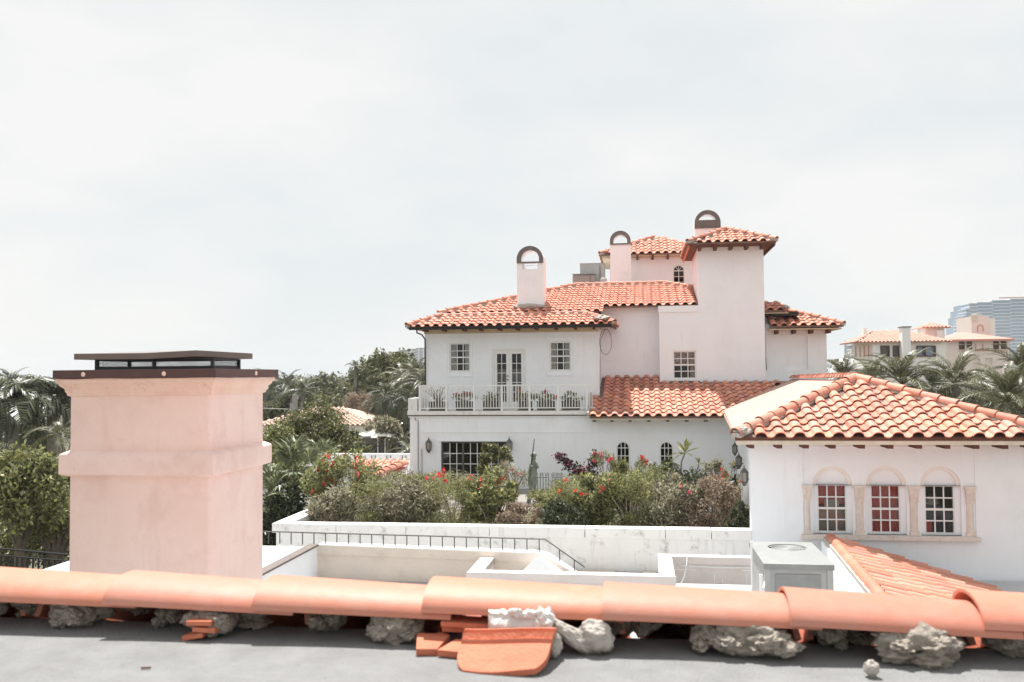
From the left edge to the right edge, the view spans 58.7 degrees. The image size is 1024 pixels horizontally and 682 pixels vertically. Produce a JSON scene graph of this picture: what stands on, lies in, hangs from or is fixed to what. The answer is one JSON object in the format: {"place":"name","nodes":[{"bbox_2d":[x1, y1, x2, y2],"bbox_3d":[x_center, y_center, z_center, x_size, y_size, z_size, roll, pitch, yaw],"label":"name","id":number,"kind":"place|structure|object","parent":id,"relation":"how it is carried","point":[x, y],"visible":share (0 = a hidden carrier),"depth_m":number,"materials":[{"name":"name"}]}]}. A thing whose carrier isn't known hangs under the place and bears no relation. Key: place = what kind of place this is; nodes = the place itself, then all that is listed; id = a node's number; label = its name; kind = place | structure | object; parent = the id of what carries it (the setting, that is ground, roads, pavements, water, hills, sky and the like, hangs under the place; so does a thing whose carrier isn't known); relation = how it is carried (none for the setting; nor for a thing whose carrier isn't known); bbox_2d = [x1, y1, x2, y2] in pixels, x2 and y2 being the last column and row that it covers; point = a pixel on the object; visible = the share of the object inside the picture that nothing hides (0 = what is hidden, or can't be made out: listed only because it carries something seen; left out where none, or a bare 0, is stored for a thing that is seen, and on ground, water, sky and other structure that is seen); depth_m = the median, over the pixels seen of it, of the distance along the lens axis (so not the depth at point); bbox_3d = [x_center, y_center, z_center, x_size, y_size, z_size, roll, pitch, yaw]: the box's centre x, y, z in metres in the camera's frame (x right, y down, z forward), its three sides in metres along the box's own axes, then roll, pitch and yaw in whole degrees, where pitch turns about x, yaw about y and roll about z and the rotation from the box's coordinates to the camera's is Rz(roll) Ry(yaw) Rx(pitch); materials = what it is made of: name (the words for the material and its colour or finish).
{"place":"outdoors","nodes":[
{"label":"outdoors","id":0,"kind":"place"},
{"bbox_2d":[0,379,309,568],"bbox_3d":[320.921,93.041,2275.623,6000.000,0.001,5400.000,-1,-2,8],"label":"ground","id":1,"kind":"structure","parent":0,"point":[41,567],"depth_m":131.48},
{"bbox_2d":[0,517,69,568],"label":"tree","id":2,"kind":"object","parent":1,"relation":"on","point":[6,542],"visible":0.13,"depth_m":25.82,"materials":[{"name":"green plant"}]},
{"bbox_2d":[0,439,69,567],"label":"tree","id":3,"kind":"object","parent":1,"relation":"on","point":[35,478],"visible":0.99,"depth_m":22.96,"materials":[{"name":"green plant"}]},
{"bbox_2d":[0,376,70,554],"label":"palm tree","id":4,"kind":"object","parent":1,"relation":"on","point":[17,392],"visible":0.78,"depth_m":35.19,"materials":[{"name":"green plant"}]},
{"bbox_2d":[0,377,70,567],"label":"palm tree","id":5,"kind":"object","parent":1,"relation":"on","point":[48,412],"visible":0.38,"depth_m":35.50,"materials":[{"name":"green plant"}]},
{"bbox_2d":[5,450,69,565],"bbox_3d":[-12.706,7.055,25.267,2.849,8.042,2.078,-1,-2,8],"label":"tree","id":6,"kind":"object","parent":1,"relation":"on","point":[53,540],"visible":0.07,"depth_m":25.15,"materials":[{"name":"green plant"}]},
{"bbox_2d":[23,420,70,456],"bbox_3d":[-15.592,6.924,31.371,2.252,8.806,2.799,0,-2,-6],"label":"palm tree","id":7,"kind":"object","parent":1,"relation":"on","point":[60,442],"visible":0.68,"depth_m":31.27,"materials":[{"name":"green plant"}]},
{"bbox_2d":[263,419,298,449],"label":"tree","id":8,"kind":"object","parent":1,"relation":"on","point":[278,432],"visible":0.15,"depth_m":31.17,"materials":[{"name":"green plant"}]},
{"bbox_2d":[263,465,300,545],"bbox_3d":[-6.019,7.018,22.816,1.709,7.800,2.111,1,-2,-29],"label":"fan palm","id":9,"kind":"object","parent":1,"relation":"on","point":[271,480],"visible":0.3,"depth_m":22.84,"materials":[{"name":"green plant"}]},
{"bbox_2d":[263,390,308,420],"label":"tree","id":10,"kind":"object","parent":1,"relation":"on","point":[272,413],"visible":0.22,"depth_m":77.56,"materials":[{"name":"green plant"}]},
{"bbox_2d":[263,477,310,545],"bbox_3d":[-5.520,7.145,22.418,1.964,7.523,1.538,-1,-2,8],"label":"tree","id":11,"kind":"object","parent":1,"relation":"on","point":[279,511],"visible":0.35,"depth_m":22.24,"materials":[{"name":"green plant"}]},
{"bbox_2d":[265,369,309,402],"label":"palm tree","id":12,"kind":"object","parent":1,"relation":"on","point":[286,385],"visible":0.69,"depth_m":93.58,"materials":[{"name":"green plant"}]},
{"bbox_2d":[264,445,311,493],"bbox_3d":[-6.876,7.133,27.964,1.803,7.985,1.499,-1,-2,8],"label":"tree","id":13,"kind":"object","parent":1,"relation":"on","point":[284,466],"visible":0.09,"depth_m":27.86,"materials":[{"name":"green plant"}]},
{"bbox_2d":[271,376,324,410],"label":"palm tree","id":14,"kind":"object","parent":1,"relation":"on","point":[301,394],"visible":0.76,"depth_m":76.96,"materials":[{"name":"green plant"}]},
{"bbox_2d":[263,434,333,505],"bbox_3d":[-5.522,6.642,23.274,2.498,8.576,2.387,-1,-2,8],"label":"fan palm","id":15,"kind":"object","parent":1,"relation":"on","point":[288,452],"visible":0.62,"depth_m":23.29,"materials":[{"name":"green plant"}]},
{"bbox_2d":[263,393,363,452],"bbox_3d":[-8.309,6.812,37.276,4.603,9.368,3.975,0,-2,-12],"label":"tree","id":16,"kind":"object","parent":1,"relation":"on","point":[323,423],"visible":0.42,"depth_m":36.90,"materials":[{"name":"green plant"}]},
{"bbox_2d":[294,437,349,476],"bbox_3d":[-5.511,6.886,26.276,1.444,8.315,1.598,1,-3,-34],"label":"fan palm","id":17,"kind":"object","parent":1,"relation":"on","point":[323,445],"visible":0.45,"depth_m":26.36,"materials":[{"name":"green plant"}]},
{"bbox_2d":[303,371,347,400],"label":"tree","id":18,"kind":"object","parent":1,"relation":"on","point":[333,382],"visible":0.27,"depth_m":115.84,"materials":[{"name":"green plant"}]},
{"bbox_2d":[303,385,348,409],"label":"tree","id":19,"kind":"object","parent":1,"relation":"on","point":[335,403],"visible":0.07,"depth_m":80.35,"materials":[{"name":"green plant"}]},
{"bbox_2d":[270,453,409,509],"bbox_3d":[-5.968,5.493,28.832,5.010,3.300,6.605,-1,-2,8],"label":"annex","id":20,"kind":"object","parent":1,"relation":"on","point":[395,462],"visible":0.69,"depth_m":30.51,"materials":[{"name":"paint"}]},
{"bbox_2d":[346,427,373,452],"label":"tree","id":21,"kind":"object","parent":1,"relation":"on","point":[358,436],"visible":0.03,"depth_m":39.30,"materials":[{"name":"green plant"}]},
{"bbox_2d":[347,364,402,418],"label":"tree","id":22,"kind":"object","parent":1,"relation":"on","point":[373,379],"visible":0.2,"depth_m":86.68,"materials":[{"name":"green plant"}]},
{"bbox_2d":[342,347,424,419],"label":"tree","id":23,"kind":"object","parent":1,"relation":"on","point":[385,360],"visible":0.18,"depth_m":93.56,"materials":[{"name":"green plant"}]},
{"bbox_2d":[17,368,1018,418],"bbox_3d":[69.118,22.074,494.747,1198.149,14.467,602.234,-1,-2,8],"label":"distant woods","id":24,"kind":"object","parent":1,"relation":"on","point":[342,377],"visible":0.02,"depth_m":251.37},
{"bbox_2d":[827,351,885,379],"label":"palm tree","id":25,"kind":"object","parent":1,"relation":"on","point":[838,368],"visible":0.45,"depth_m":43.98,"materials":[{"name":"green plant"}]},
{"bbox_2d":[849,354,907,384],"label":"palm tree","id":26,"kind":"object","parent":1,"relation":"on","point":[872,371],"visible":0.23,"depth_m":47.52,"materials":[{"name":"green plant"}]},
{"bbox_2d":[840,322,951,389],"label":"cream hotel","id":27,"kind":"structure","parent":1,"relation":"on","point":[902,341],"depth_m":105.00,"materials":[{"name":"beige paint"}]},
{"bbox_2d":[850,347,970,393],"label":"palm tree","id":28,"kind":"object","parent":1,"relation":"on","point":[901,373],"visible":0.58,"depth_m":41.44,"materials":[{"name":"green plant"}]},
{"bbox_2d":[892,364,969,396],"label":"palm tree","id":29,"kind":"object","parent":1,"relation":"on","point":[929,377],"visible":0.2,"depth_m":49.08,"materials":[{"name":"green plant"}]},
{"bbox_2d":[911,346,1016,407],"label":"palm tree","id":30,"kind":"object","parent":1,"relation":"on","point":[959,366],"visible":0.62,"depth_m":42.20,"materials":[{"name":"green plant"}]},
{"bbox_2d":[943,366,1010,408],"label":"palm tree","id":31,"kind":"object","parent":1,"relation":"on","point":[978,401],"visible":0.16,"depth_m":46.74,"materials":[{"name":"green plant"}]},
{"bbox_2d":[942,361,1023,417],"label":"palm tree","id":32,"kind":"object","parent":1,"relation":"on","point":[1007,388],"visible":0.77,"depth_m":37.28,"materials":[{"name":"green plant"}]},
{"bbox_2d":[974,342,1023,416],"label":"palm tree","id":33,"kind":"object","parent":1,"relation":"on","point":[1017,360],"visible":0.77,"depth_m":44.83,"materials":[{"name":"green plant"}]},
{"bbox_2d":[359,436,409,452],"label":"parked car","id":34,"kind":"object","parent":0,"point":[366,439],"visible":0.07,"depth_m":53.60,"materials":[{"name":"black metal"}]},
{"bbox_2d":[0,0,1023,378],"label":"sky","id":35,"kind":"structure","parent":0,"point":[293,185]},
{"bbox_2d":[44,542,1023,637],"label":"flat roof building","id":36,"kind":"structure","parent":0,"point":[415,564],"depth_m":15.04,"materials":[{"name":"paint"}]},
{"bbox_2d":[0,547,68,568],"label":"iron railing","id":37,"kind":"object","parent":36,"relation":"attached to","point":[32,558],"visible":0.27,"depth_m":15.13,"materials":[{"name":"black metal"}]},
{"bbox_2d":[53,350,277,579],"bbox_3d":[-2.761,1.912,7.398,1.331,3.665,1.201,-1,-2,8],"label":"pink chimney","id":38,"kind":"object","parent":36,"relation":"on","point":[161,465],"visible":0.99,"depth_m":6.95,"materials":[{"name":"paint"}]},
{"bbox_2d":[263,531,584,570],"bbox_3d":[-1.554,3.539,15.349,5.556,0.591,0.021,-1,-2,8],"label":"handrail","id":39,"kind":"object","parent":36,"relation":"on","point":[430,536],"visible":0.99,"depth_m":15.34,"materials":[{"name":"metal"}]},
{"bbox_2d":[0,567,1023,681],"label":"roof","id":40,"kind":"structure","parent":36,"relation":"on","point":[63,626],"depth_m":1.98,"materials":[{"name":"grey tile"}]},
{"bbox_2d":[416,632,449,655],"bbox_3d":[-0.173,0.664,1.997,0.072,0.029,0.085,0,-2,-4],"label":"tile fragment","id":41,"kind":"object","parent":40,"relation":"on","point":[428,644],"visible":1,"depth_m":1.99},
{"bbox_2d":[437,639,460,657],"bbox_3d":[-0.116,0.665,1.967,0.070,0.021,0.067,-1,-2,18],"label":"tile fragment","id":42,"kind":"object","parent":40,"relation":"on","point":[451,649],"visible":0.43,"depth_m":1.95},
{"bbox_2d":[457,627,556,675],"bbox_3d":[-0.012,0.643,1.891,0.201,0.077,0.140,-1,-2,8],"label":"broken tile","id":43,"kind":"object","parent":40,"relation":"on","point":[513,651],"visible":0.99,"depth_m":1.88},
{"bbox_2d":[549,633,562,657],"bbox_3d":[0.084,0.644,1.936,0.051,0.057,0.047,-1,-2,8],"label":"mortar chunk","id":44,"kind":"object","parent":40,"relation":"on","point":[556,647],"visible":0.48,"depth_m":1.92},
{"bbox_2d":[554,619,591,654],"bbox_3d":[0.131,0.638,1.966,0.089,0.075,0.053,-1,-2,8],"label":"mortar chunk","id":45,"kind":"object","parent":40,"relation":"on","point":[571,636],"visible":0.9,"depth_m":1.95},
{"bbox_2d":[578,619,614,653],"bbox_3d":[0.178,0.638,1.962,0.087,0.075,0.060,-1,-2,8],"label":"mortar chunk","id":46,"kind":"object","parent":40,"relation":"on","point":[598,636],"visible":0.91,"depth_m":1.94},
{"bbox_2d":[863,659,879,677],"bbox_3d":[0.711,0.649,1.802,0.031,0.038,0.029,-1,-2,8],"label":"pebble","id":47,"kind":"object","parent":40,"relation":"on","point":[871,668],"visible":1,"depth_m":1.79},
{"bbox_2d":[749,541,834,592],"bbox_3d":[3.789,3.291,12.642,1.043,1.190,1.756,-1,-2,8],"label":"air conditioner","id":48,"kind":"object","parent":36,"relation":"on","point":[775,566],"visible":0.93,"depth_m":11.98,"materials":[{"name":"white metal"}]},
{"bbox_2d":[404,210,845,572],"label":"house","id":49,"kind":"structure","parent":0,"point":[656,348],"depth_m":31.13,"materials":[{"name":"paint"}]},
{"bbox_2d":[450,343,469,371],"bbox_3d":[-1.768,0.565,31.146,0.716,0.986,0.113,-1,-2,8],"label":"window","id":50,"kind":"structure","parent":49,"relation":"in","point":[467,345],"depth_m":31.15,"materials":[{"name":"white paint"}]},
{"bbox_2d":[441,441,505,478],"bbox_3d":[-1.228,3.984,29.435,2.128,1.479,0.100,-1,-2,8],"label":"window","id":51,"kind":"structure","parent":49,"relation":"in","point":[476,442],"depth_m":29.46,"materials":[{"name":"glass"}]},
{"bbox_2d":[492,349,525,408],"bbox_3d":[-0.074,1.290,30.981,1.158,2.039,0.372,-1,-2,8],"label":"french door","id":52,"kind":"structure","parent":49,"relation":"in","point":[508,376],"depth_m":30.89,"materials":[{"name":"white paint"}]},
{"bbox_2d":[272,471,751,571],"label":"garden terrace","id":53,"kind":"structure","parent":49,"relation":"attached to","point":[619,548],"depth_m":18.42,"materials":[{"name":"paint"}]},
{"bbox_2d":[303,482,361,521],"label":"shrub","id":54,"kind":"object","parent":53,"relation":"on","point":[338,503],"visible":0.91,"depth_m":20.39,"materials":[{"name":"green plant"}]},
{"bbox_2d":[298,448,381,521],"bbox_3d":[-4.121,3.545,22.304,2.034,1.931,1.386,-1,-2,8],"label":"shrub","id":55,"kind":"object","parent":53,"relation":"on","point":[335,474],"visible":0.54,"depth_m":22.12,"materials":[{"name":"green plant"}]},
{"bbox_2d":[344,475,401,522],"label":"shrub","id":56,"kind":"object","parent":53,"relation":"on","point":[369,517],"visible":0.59,"depth_m":20.70,"materials":[{"name":"green plant"}]},
{"bbox_2d":[354,467,403,516],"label":"shrub","id":57,"kind":"object","parent":53,"relation":"on","point":[374,507],"visible":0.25,"depth_m":22.33,"materials":[{"name":"green plant"}]},
{"bbox_2d":[369,469,427,503],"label":"shrub","id":58,"kind":"object","parent":53,"relation":"on","point":[408,477],"visible":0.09,"depth_m":23.83,"materials":[{"name":"green plant"}]},
{"bbox_2d":[375,474,441,522],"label":"shrub","id":59,"kind":"object","parent":53,"relation":"on","point":[404,511],"visible":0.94,"depth_m":20.25,"materials":[{"name":"green plant"}]},
{"bbox_2d":[395,468,472,504],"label":"shrub","id":60,"kind":"object","parent":53,"relation":"on","point":[433,474],"visible":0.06,"depth_m":25.36,"materials":[{"name":"green plant"}]},
{"bbox_2d":[413,467,489,523],"bbox_3d":[-1.348,3.591,20.230,1.778,1.633,1.182,-1,-2,18],"label":"shrub","id":61,"kind":"object","parent":53,"relation":"on","point":[435,493],"visible":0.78,"depth_m":20.13,"materials":[{"name":"green plant"}]},
{"bbox_2d":[453,465,519,524],"bbox_3d":[-0.550,3.561,20.203,1.517,1.676,1.078,-1,-2,24],"label":"shrub","id":62,"kind":"object","parent":53,"relation":"on","point":[478,508],"visible":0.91,"depth_m":20.08,"materials":[{"name":"green plant"}]},
{"bbox_2d":[475,441,514,481],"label":"shrub","id":63,"kind":"object","parent":53,"relation":"on","point":[495,453],"visible":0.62,"depth_m":27.00,"materials":[{"name":"green plant"}]},
{"bbox_2d":[499,459,528,501],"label":"shrub","id":64,"kind":"object","parent":53,"relation":"on","point":[505,464],"visible":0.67,"depth_m":25.65,"materials":[{"name":"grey plant"}]},
{"bbox_2d":[494,500,544,524],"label":"shrub","id":65,"kind":"object","parent":53,"relation":"on","point":[513,513],"visible":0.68,"depth_m":19.48,"materials":[{"name":"brown plant"}]},
{"bbox_2d":[317,504,729,527],"bbox_3d":[0.287,4.214,20.690,9.431,0.544,3.834,-1,-2,8],"label":"ground cover","id":66,"kind":"object","parent":53,"relation":"on","point":[477,522],"visible":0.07,"depth_m":21.33,"materials":[{"name":"green plant"}]},
{"bbox_2d":[517,439,538,506],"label":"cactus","id":67,"kind":"object","parent":53,"relation":"on","point":[532,474],"visible":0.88,"depth_m":25.38,"materials":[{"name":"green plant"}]},
{"bbox_2d":[525,487,576,506],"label":"shrub","id":68,"kind":"object","parent":53,"relation":"on","point":[538,497],"visible":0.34,"depth_m":24.41,"materials":[{"name":"green plant"}]},
{"bbox_2d":[530,478,589,524],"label":"shrub","id":69,"kind":"object","parent":53,"relation":"on","point":[560,490],"visible":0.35,"depth_m":19.93,"materials":[{"name":"green plant"}]},
{"bbox_2d":[539,496,588,524],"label":"shrub","id":70,"kind":"object","parent":53,"relation":"on","point":[552,513],"visible":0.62,"depth_m":19.01,"materials":[{"name":"green plant"}]},
{"bbox_2d":[551,449,600,486],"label":"bougainvillea","id":71,"kind":"object","parent":53,"relation":"on","point":[568,464],"visible":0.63,"depth_m":26.02,"materials":[{"name":"purple plant"}]},
{"bbox_2d":[568,470,640,526],"bbox_3d":[2.007,3.596,20.063,1.765,1.547,1.113,-1,-2,8],"label":"shrub","id":72,"kind":"object","parent":53,"relation":"on","point":[589,506],"visible":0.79,"depth_m":19.87,"materials":[{"name":"green plant"}]},
{"bbox_2d":[590,447,621,478],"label":"shrub","id":73,"kind":"object","parent":53,"relation":"on","point":[612,461],"visible":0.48,"depth_m":24.78,"materials":[{"name":"green plant"}]},
{"bbox_2d":[594,468,662,525],"bbox_3d":[2.583,3.565,19.938,1.555,1.591,1.111,-1,-2,8],"label":"shrub","id":74,"kind":"object","parent":53,"relation":"on","point":[641,493],"visible":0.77,"depth_m":19.73,"materials":[{"name":"green plant"}]},
{"bbox_2d":[625,462,685,502],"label":"shrub","id":75,"kind":"object","parent":53,"relation":"on","point":[651,472],"visible":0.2,"depth_m":22.43,"materials":[{"name":"green plant"}]},
{"bbox_2d":[648,457,683,482],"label":"shrub","id":76,"kind":"object","parent":53,"relation":"on","point":[671,466],"visible":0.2,"depth_m":24.71,"materials":[{"name":"green plant"}]},
{"bbox_2d":[636,470,712,526],"bbox_3d":[3.516,3.566,19.611,1.698,1.551,1.381,-1,-2,8],"label":"shrub","id":77,"kind":"object","parent":53,"relation":"on","point":[670,508],"visible":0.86,"depth_m":19.31,"materials":[{"name":"green plant"}]},
{"bbox_2d":[665,438,707,483],"bbox_3d":[4.609,3.532,24.076,1.147,1.916,0.728,-2,-2,28],"label":"frangipani","id":78,"kind":"object","parent":53,"relation":"on","point":[686,445],"visible":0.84,"depth_m":24.09,"materials":[{"name":"green plant"}]},
{"bbox_2d":[675,468,725,515],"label":"shrub","id":79,"kind":"object","parent":53,"relation":"on","point":[688,476],"visible":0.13,"depth_m":21.95,"materials":[{"name":"green plant"}]},
{"bbox_2d":[676,474,748,527],"bbox_3d":[4.226,3.549,19.171,1.355,1.541,1.142,0,-2,-21],"label":"shrub","id":80,"kind":"object","parent":53,"relation":"on","point":[715,486],"visible":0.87,"depth_m":19.04,"materials":[{"name":"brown plant"}]},
{"bbox_2d":[695,458,739,514],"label":"shrub","id":81,"kind":"object","parent":53,"relation":"on","point":[715,464],"visible":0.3,"depth_m":23.38,"materials":[{"name":"green plant"}]},
{"bbox_2d":[710,468,740,525],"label":"shrub","id":82,"kind":"object","parent":53,"relation":"on","point":[725,476],"visible":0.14,"depth_m":21.38,"materials":[{"name":"green plant"}]},
{"bbox_2d":[723,500,749,527],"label":"shrub","id":83,"kind":"object","parent":53,"relation":"on","point":[741,521],"visible":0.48,"depth_m":18.58,"materials":[{"name":"green plant"}]},
{"bbox_2d":[550,342,570,370],"bbox_3d":[1.634,0.517,30.670,0.706,0.986,0.118,-1,-2,8],"label":"window","id":84,"kind":"structure","parent":49,"relation":"in","point":[567,349],"depth_m":30.66,"materials":[{"name":"white paint"}]},
{"bbox_2d":[572,273,594,282],"bbox_3d":[2.981,-2.337,37.707,0.944,0.860,0.530,-1,-2,8],"label":"roof duct","id":85,"kind":"object","parent":49,"relation":"on","point":[587,277],"visible":0.46,"depth_m":37.48,"materials":[{"name":"metal"}]},
{"bbox_2d":[580,263,604,281],"bbox_3d":[3.417,-2.562,38.462,1.044,1.360,0.930,-1,-2,8],"label":"roof condenser","id":86,"kind":"object","parent":49,"relation":"on","point":[598,269],"visible":0.49,"depth_m":38.02,"materials":[{"name":"metal"}]},
{"bbox_2d":[673,351,695,378],"bbox_3d":[5.981,0.833,31.569,0.796,0.986,0.152,-1,-2,8],"label":"window","id":87,"kind":"structure","parent":49,"relation":"in","point":[680,358],"depth_m":31.58,"materials":[{"name":"white paint"}]},
{"bbox_2d":[724,372,1023,581],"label":"arched window building","id":88,"kind":"structure","parent":49,"relation":"attached to","point":[928,478],"depth_m":17.62,"materials":[{"name":"paint"}]},
{"bbox_2d":[817,485,846,532],"bbox_3d":[6.268,3.277,17.875,0.546,0.926,0.171,-1,-2,8],"label":"window","id":89,"kind":"structure","parent":88,"relation":"in","point":[831,517],"depth_m":17.92,"materials":[{"name":"glass"}]},
{"bbox_2d":[870,485,900,532],"bbox_3d":[7.259,3.263,17.741,0.546,0.926,0.181,-1,-2,8],"label":"window","id":90,"kind":"structure","parent":88,"relation":"in","point":[885,499],"depth_m":17.78,"materials":[{"name":"glass"}]},
{"bbox_2d":[821,533,1001,598],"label":"side gable roof","id":91,"kind":"structure","parent":88,"relation":"attached to","point":[862,568],"depth_m":14.91,"materials":[{"name":"tile"}]},
{"bbox_2d":[924,486,954,533],"bbox_3d":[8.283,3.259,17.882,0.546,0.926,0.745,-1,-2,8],"label":"window","id":92,"kind":"structure","parent":88,"relation":"in","point":[929,499],"depth_m":17.54,"materials":[{"name":"glass"}]},
{"bbox_2d":[945,332,1013,396],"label":"pink building","id":93,"kind":"structure","parent":0,"point":[958,344],"depth_m":117.80,"materials":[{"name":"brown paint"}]},
{"bbox_2d":[956,313,995,335],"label":"stair tower","id":94,"kind":"structure","parent":93,"relation":"on","point":[977,323],"depth_m":125.46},
{"bbox_2d":[945,297,1023,372],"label":"glass tower","id":95,"kind":"structure","parent":0,"point":[1007,315],"depth_m":873.90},
{"label":"street","id":96,"kind":"structure","parent":0,"visible":0},
{"bbox_2d":[263,407,393,511],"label":"cottage","id":97,"kind":"structure","parent":96,"relation":"on","point":[358,418],"depth_m":63.62,"materials":[{"name":"tile"}]},
{"bbox_2d":[342,388,374,410],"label":"tree","id":98,"kind":"object","parent":96,"relation":"on","point":[352,403],"visible":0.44,"depth_m":73.95,"materials":[{"name":"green plant"}]},
{"bbox_2d":[359,382,409,419],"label":"palm tree","id":99,"kind":"object","parent":96,"relation":"on","point":[384,407],"visible":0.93,"depth_m":63.43,"materials":[{"name":"green plant"}]},
{"bbox_2d":[372,384,408,437],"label":"palm tree","id":100,"kind":"object","parent":96,"relation":"on","point":[397,401],"visible":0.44,"depth_m":65.35,"materials":[{"name":"green plant"}]},
{"bbox_2d":[379,359,422,441],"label":"palm tree","id":101,"kind":"object","parent":96,"relation":"on","point":[398,380],"visible":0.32,"depth_m":69.52,"materials":[{"name":"green plant"}]},
{"bbox_2d":[385,358,424,399],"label":"palm tree","id":102,"kind":"object","parent":96,"relation":"on","point":[416,363],"visible":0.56,"depth_m":67.35,"materials":[{"name":"green plant"}]},
{"bbox_2d":[391,388,418,430],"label":"palm tree","id":103,"kind":"object","parent":96,"relation":"on","point":[405,420],"visible":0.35,"depth_m":61.24,"materials":[{"name":"green plant"}]},
{"bbox_2d":[393,368,424,403],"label":"palm tree","id":104,"kind":"object","parent":96,"relation":"on","point":[422,378],"visible":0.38,"depth_m":61.14,"materials":[{"name":"green plant"}]},
{"label":"pavement","id":105,"kind":"structure","parent":0,"visible":0},
{"bbox_2d":[361,414,403,452],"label":"tree","id":106,"kind":"object","parent":105,"relation":"on","point":[390,425],"visible":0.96,"depth_m":51.07,"materials":[{"name":"green plant"}]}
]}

